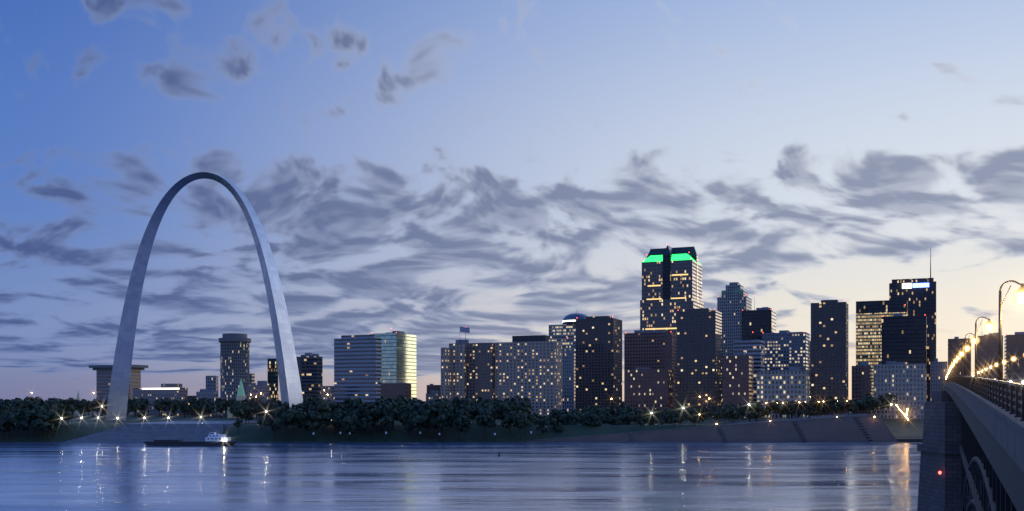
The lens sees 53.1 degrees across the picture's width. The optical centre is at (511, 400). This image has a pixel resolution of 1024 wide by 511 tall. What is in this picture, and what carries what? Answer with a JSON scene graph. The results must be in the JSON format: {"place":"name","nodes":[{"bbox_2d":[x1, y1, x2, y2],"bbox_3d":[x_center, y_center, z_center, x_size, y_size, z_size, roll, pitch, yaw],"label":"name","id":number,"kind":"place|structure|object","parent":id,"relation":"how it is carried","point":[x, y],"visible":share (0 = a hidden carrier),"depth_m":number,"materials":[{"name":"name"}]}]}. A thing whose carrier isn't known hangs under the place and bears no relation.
{"place":"outdoors","nodes":[
{"label":"outdoors","id":0,"kind":"place"},
{"bbox_2d":[0,442,921,510],"bbox_3d":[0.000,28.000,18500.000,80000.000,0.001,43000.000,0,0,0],"label":"river water","id":1,"kind":"structure","parent":0,"point":[541,476],"depth_m":378.66,"materials":[{"name":"blue liquid"}]},
{"bbox_2d":[143,432,236,445],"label":"boat","id":2,"kind":"object","parent":1,"relation":"on","point":[213,439],"visible":1,"depth_m":639.00,"materials":[{"name":"grey metal"}]},
{"bbox_2d":[931,391,948,401],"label":"building","id":3,"kind":"structure","parent":1,"relation":"in","point":[939,396],"depth_m":298.33,"materials":[{"name":"stone"}]},
{"bbox_2d":[917,402,976,510],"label":"bridge pier","id":4,"kind":"structure","parent":1,"relation":"in","point":[939,488],"depth_m":139.20,"materials":[{"name":"stone"}]},
{"bbox_2d":[949,395,1016,510],"bbox_3d":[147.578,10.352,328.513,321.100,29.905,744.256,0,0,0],"label":"bridge arch","id":5,"kind":"structure","parent":1,"relation":"in","point":[982,488],"depth_m":78.59,"materials":[{"name":"grey metal"}]},
{"bbox_2d":[941,382,1023,510],"bbox_3d":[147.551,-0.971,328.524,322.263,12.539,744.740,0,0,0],"label":"bridge deck","id":6,"kind":"structure","parent":5,"relation":"on","point":[998,432],"depth_m":37.44,"materials":[{"name":"concrete"}]},
{"bbox_2d":[943,364,994,382],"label":"street lamp lights","id":7,"kind":"object","parent":6,"relation":"on","point":[947,374],"visible":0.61,"depth_m":372.20},
{"bbox_2d":[943,376,1023,420],"bbox_3d":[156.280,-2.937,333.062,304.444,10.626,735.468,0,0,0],"label":"bridge railing","id":8,"kind":"object","parent":6,"relation":"on","point":[1006,395],"visible":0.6,"depth_m":40.34,"materials":[{"name":"grey metal"}]},
{"bbox_2d":[949,280,1023,379],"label":"street lamps","id":9,"kind":"object","parent":6,"relation":"on","point":[1021,288],"visible":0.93,"depth_m":52.86,"materials":[{"name":"grey metal"}]},
{"bbox_2d":[972,373,1023,383],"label":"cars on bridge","id":10,"kind":"object","parent":6,"relation":"on","point":[1015,377],"visible":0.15,"depth_m":105.30,"materials":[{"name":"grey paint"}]},
{"bbox_2d":[0,401,923,441],"bbox_3d":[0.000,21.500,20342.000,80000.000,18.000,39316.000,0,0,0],"label":"park ground","id":11,"kind":"structure","parent":0,"point":[89,424],"depth_m":708.58,"materials":[{"name":"green plant"}]},
{"bbox_2d":[89,365,147,413],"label":"building","id":12,"kind":"structure","parent":11,"relation":"on","point":[103,375],"depth_m":1112.10,"materials":[{"name":"grey"}]},
{"bbox_2d":[62,421,256,442],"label":"grand staircase","id":13,"kind":"structure","parent":11,"relation":"on","point":[163,430],"depth_m":710.80,"materials":[{"name":"concrete"}]},
{"bbox_2d":[133,384,187,414],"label":"low building","id":14,"kind":"structure","parent":11,"relation":"on","point":[172,392],"depth_m":1009.99,"materials":[{"name":"grey concrete"}]},
{"bbox_2d":[188,396,195,414],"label":"building","id":15,"kind":"structure","parent":11,"relation":"on","point":[190,411],"depth_m":1013.53,"materials":[{"name":"grey"}]},
{"bbox_2d":[105,172,302,420],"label":"gateway arch","id":16,"kind":"structure","parent":11,"relation":"on","point":[289,383],"depth_m":784.60,"materials":[{"name":"silver metal"}]},
{"bbox_2d":[196,389,217,415],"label":"building","id":17,"kind":"structure","parent":11,"relation":"on","point":[212,395],"depth_m":963.30,"materials":[{"name":"grey"}]},
{"bbox_2d":[206,376,217,391],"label":"building","id":18,"kind":"structure","parent":11,"relation":"on","point":[211,382],"depth_m":1152.34,"materials":[{"name":"grey"}]},
{"bbox_2d":[218,333,250,414],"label":"building","id":19,"kind":"structure","parent":11,"relation":"on","point":[234,359],"depth_m":1001.87,"materials":[{"name":"grey"}]},
{"bbox_2d":[249,373,254,384],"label":"building frame","id":20,"kind":"object","parent":11,"relation":"on","point":[251,378],"visible":0.21,"depth_m":1101.14,"materials":[{"name":"grey"}]},
{"bbox_2d":[247,381,269,415],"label":"building","id":21,"kind":"structure","parent":11,"relation":"on","point":[261,390],"depth_m":984.23,"materials":[{"name":"grey"}]},
{"bbox_2d":[268,359,277,401],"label":"building","id":22,"kind":"structure","parent":11,"relation":"on","point":[272,374],"depth_m":1041.60,"materials":[{"name":"grey"}]},
{"bbox_2d":[296,353,322,398],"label":"building","id":23,"kind":"structure","parent":11,"relation":"on","point":[310,367],"depth_m":1064.41,"materials":[{"name":"grey"}]},
{"bbox_2d":[321,386,334,402],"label":"building","id":24,"kind":"structure","parent":11,"relation":"on","point":[330,391],"depth_m":992.30,"materials":[{"name":"grey"}]},
{"bbox_2d":[334,334,380,403],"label":"building","id":25,"kind":"structure","parent":11,"relation":"on","point":[357,366],"depth_m":1008.36,"materials":[{"name":"grey"}]},
{"bbox_2d":[370,331,415,398],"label":"building","id":26,"kind":"structure","parent":11,"relation":"on","point":[398,356],"depth_m":1097.05,"materials":[{"name":"teal"}]},
{"bbox_2d":[381,383,410,399],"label":"building","id":27,"kind":"structure","parent":11,"relation":"on","point":[394,391],"depth_m":955.55,"materials":[{"name":"brown"}]},
{"bbox_2d":[426,390,440,400],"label":"low building","id":28,"kind":"structure","parent":11,"relation":"on","point":[434,395],"depth_m":963.07,"materials":[{"name":"grey"}]},
{"bbox_2d":[427,384,440,392],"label":"building","id":29,"kind":"structure","parent":11,"relation":"on","point":[431,387],"depth_m":1103.61,"materials":[{"name":"grey"}]},
{"bbox_2d":[441,347,450,401],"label":"hotel building","id":30,"kind":"structure","parent":11,"relation":"on","point":[445,372],"depth_m":931.78,"materials":[{"name":"grey"}]},
{"bbox_2d":[0,393,897,440],"bbox_3d":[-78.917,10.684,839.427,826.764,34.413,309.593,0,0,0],"label":"park trees","id":31,"kind":"object","parent":11,"relation":"on","point":[27,414],"visible":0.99,"depth_m":720.84,"materials":[{"name":"green plant"}]},
{"bbox_2d":[449,344,464,399],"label":"hotel building","id":32,"kind":"structure","parent":11,"relation":"on","point":[458,370],"depth_m":938.31,"materials":[{"name":"grey concrete"}]},
{"bbox_2d":[75,399,851,405],"bbox_3d":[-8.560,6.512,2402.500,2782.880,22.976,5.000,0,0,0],"label":"treeline","id":33,"kind":"object","parent":11,"relation":"on","point":[77,401],"depth_m":2404.24,"materials":[{"name":"green plant"}]},
{"bbox_2d":[31,390,907,426],"bbox_3d":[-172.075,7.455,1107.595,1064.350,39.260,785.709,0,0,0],"label":"street lights","id":34,"kind":"object","parent":11,"relation":"on","point":[651,413],"visible":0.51,"depth_m":772.04,"materials":[{"name":"yellow"}]},
{"bbox_2d":[451,333,494,405],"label":"hotel building","id":35,"kind":"structure","parent":11,"relation":"on","point":[479,369],"depth_m":945.23,"materials":[{"name":"grey"}]},
{"bbox_2d":[76,327,922,455],"bbox_3d":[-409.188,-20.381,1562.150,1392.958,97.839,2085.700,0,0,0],"label":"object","id":36,"kind":"object","parent":11,"relation":"on","point":[240,394],"visible":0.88,"depth_m":897.69,"materials":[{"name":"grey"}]},
{"bbox_2d":[495,335,561,416],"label":"hotel building","id":37,"kind":"structure","parent":11,"relation":"on","point":[529,367],"depth_m":930.07,"materials":[{"name":"grey concrete"}]},
{"bbox_2d":[549,313,587,352],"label":"domed building","id":38,"kind":"structure","parent":11,"relation":"on","point":[564,331],"depth_m":1211.58,"materials":[{"name":"blue"}]},
{"bbox_2d":[562,338,575,412],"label":"building","id":39,"kind":"structure","parent":11,"relation":"on","point":[568,380],"depth_m":1152.95,"materials":[{"name":"blue glass"}]},
{"bbox_2d":[576,316,621,411],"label":"apartment building","id":40,"kind":"structure","parent":11,"relation":"on","point":[599,360],"depth_m":1008.27,"materials":[{"name":"grey concrete"}]},
{"bbox_2d":[625,367,672,411],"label":"brick building","id":41,"kind":"structure","parent":11,"relation":"on","point":[648,388],"depth_m":958.07,"materials":[{"name":"grey"}]},
{"bbox_2d":[624,330,676,408],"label":"brown building","id":42,"kind":"structure","parent":11,"relation":"on","point":[652,349],"depth_m":1090.28,"materials":[{"name":"grey"}]},
{"bbox_2d":[640,244,703,332],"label":"skyscraper","id":43,"kind":"structure","parent":11,"relation":"on","point":[671,282],"depth_m":1132.55,"materials":[{"name":"grey"}]},
{"bbox_2d":[677,308,721,416],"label":"skyscraper","id":44,"kind":"structure","parent":11,"relation":"on","point":[699,351],"depth_m":957.59,"materials":[{"name":"grey concrete"}]},
{"bbox_2d":[531,413,897,441],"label":"levee cobble","id":45,"kind":"object","parent":11,"relation":"on","point":[853,427],"visible":0.92,"depth_m":702.33,"materials":[{"name":"stone"}]},
{"bbox_2d":[717,282,751,407],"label":"stepped building","id":46,"kind":"structure","parent":11,"relation":"on","point":[734,300],"depth_m":1308.67,"materials":[{"name":"grey"}]},
{"bbox_2d":[723,352,752,417],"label":"brick building","id":47,"kind":"structure","parent":11,"relation":"on","point":[737,378],"depth_m":909.85,"materials":[{"name":"grey"}]},
{"bbox_2d":[734,339,764,401],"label":"building","id":48,"kind":"structure","parent":11,"relation":"on","point":[755,348],"depth_m":963.27,"materials":[{"name":"blue"}]},
{"bbox_2d":[742,295,775,339],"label":"dark building","id":49,"kind":"structure","parent":11,"relation":"on","point":[757,323],"depth_m":1157.27,"materials":[{"name":"grey"}]},
{"bbox_2d":[756,367,809,417],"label":"beige building","id":50,"kind":"structure","parent":11,"relation":"on","point":[784,386],"depth_m":893.38,"materials":[{"name":"grey"}]},
{"bbox_2d":[762,330,809,371],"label":"gray building","id":51,"kind":"structure","parent":11,"relation":"on","point":[785,349],"depth_m":1068.69,"materials":[{"name":"grey"}]},
{"bbox_2d":[810,341,810,400],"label":"building","id":52,"kind":"structure","parent":11,"relation":"on","point":[810,370],"depth_m":1101.36,"materials":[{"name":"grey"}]},
{"bbox_2d":[811,300,847,415],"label":"skyscraper","id":53,"kind":"structure","parent":11,"relation":"on","point":[829,348],"depth_m":905.96,"materials":[{"name":"grey"}]},
{"bbox_2d":[852,362,871,413],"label":"building","id":54,"kind":"structure","parent":11,"relation":"on","point":[861,380],"depth_m":1003.76,"materials":[{"name":"grey"}]},
{"bbox_2d":[856,300,907,395],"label":"gold building","id":55,"kind":"structure","parent":11,"relation":"on","point":[869,314],"depth_m":1164.46,"materials":[{"name":"grey"}]},
{"bbox_2d":[873,361,925,418],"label":"stone building","id":56,"kind":"structure","parent":11,"relation":"on","point":[904,383],"depth_m":907.49,"materials":[{"name":"grey stone"}]},
{"bbox_2d":[881,304,926,369],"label":"building","id":57,"kind":"structure","parent":11,"relation":"on","point":[903,338],"depth_m":1007.99,"materials":[{"name":"grey glass"}]},
{"bbox_2d":[889,247,935,401],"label":"skyscraper","id":58,"kind":"structure","parent":11,"relation":"on","point":[918,295],"depth_m":1306.24,"materials":[{"name":"grey glass"}]},
{"bbox_2d":[930,358,946,401],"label":"building","id":59,"kind":"structure","parent":11,"relation":"on","point":[937,371],"depth_m":1104.16,"materials":[{"name":"grey"}]},
{"bbox_2d":[948,337,970,376],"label":"building","id":60,"kind":"structure","parent":11,"relation":"on","point":[954,344],"depth_m":1003.99,"materials":[{"name":"grey"}]},
{"bbox_2d":[977,333,1002,378],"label":"building","id":61,"kind":"structure","parent":11,"relation":"on","point":[987,350],"depth_m":955.05,"materials":[{"name":"grey"}]},
{"bbox_2d":[1004,332,1023,377],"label":"building","id":62,"kind":"structure","parent":11,"relation":"on","point":[1014,345],"depth_m":1058.53,"materials":[{"name":"grey concrete"}]},
{"bbox_2d":[0,0,1023,400],"label":"sky","id":63,"kind":"structure","parent":0,"point":[500,170],"materials":[{"name":"blue"}]},
{"bbox_2d":[926,370,926,401],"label":"building glass box base","id":64,"kind":"object","parent":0,"point":[926,385],"visible":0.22,"depth_m":1019.08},
{"bbox_2d":[950,291,1023,367],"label":"street lamp lights","id":65,"kind":"object","parent":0,"point":[1019,298],"visible":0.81,"depth_m":86.20}
]}

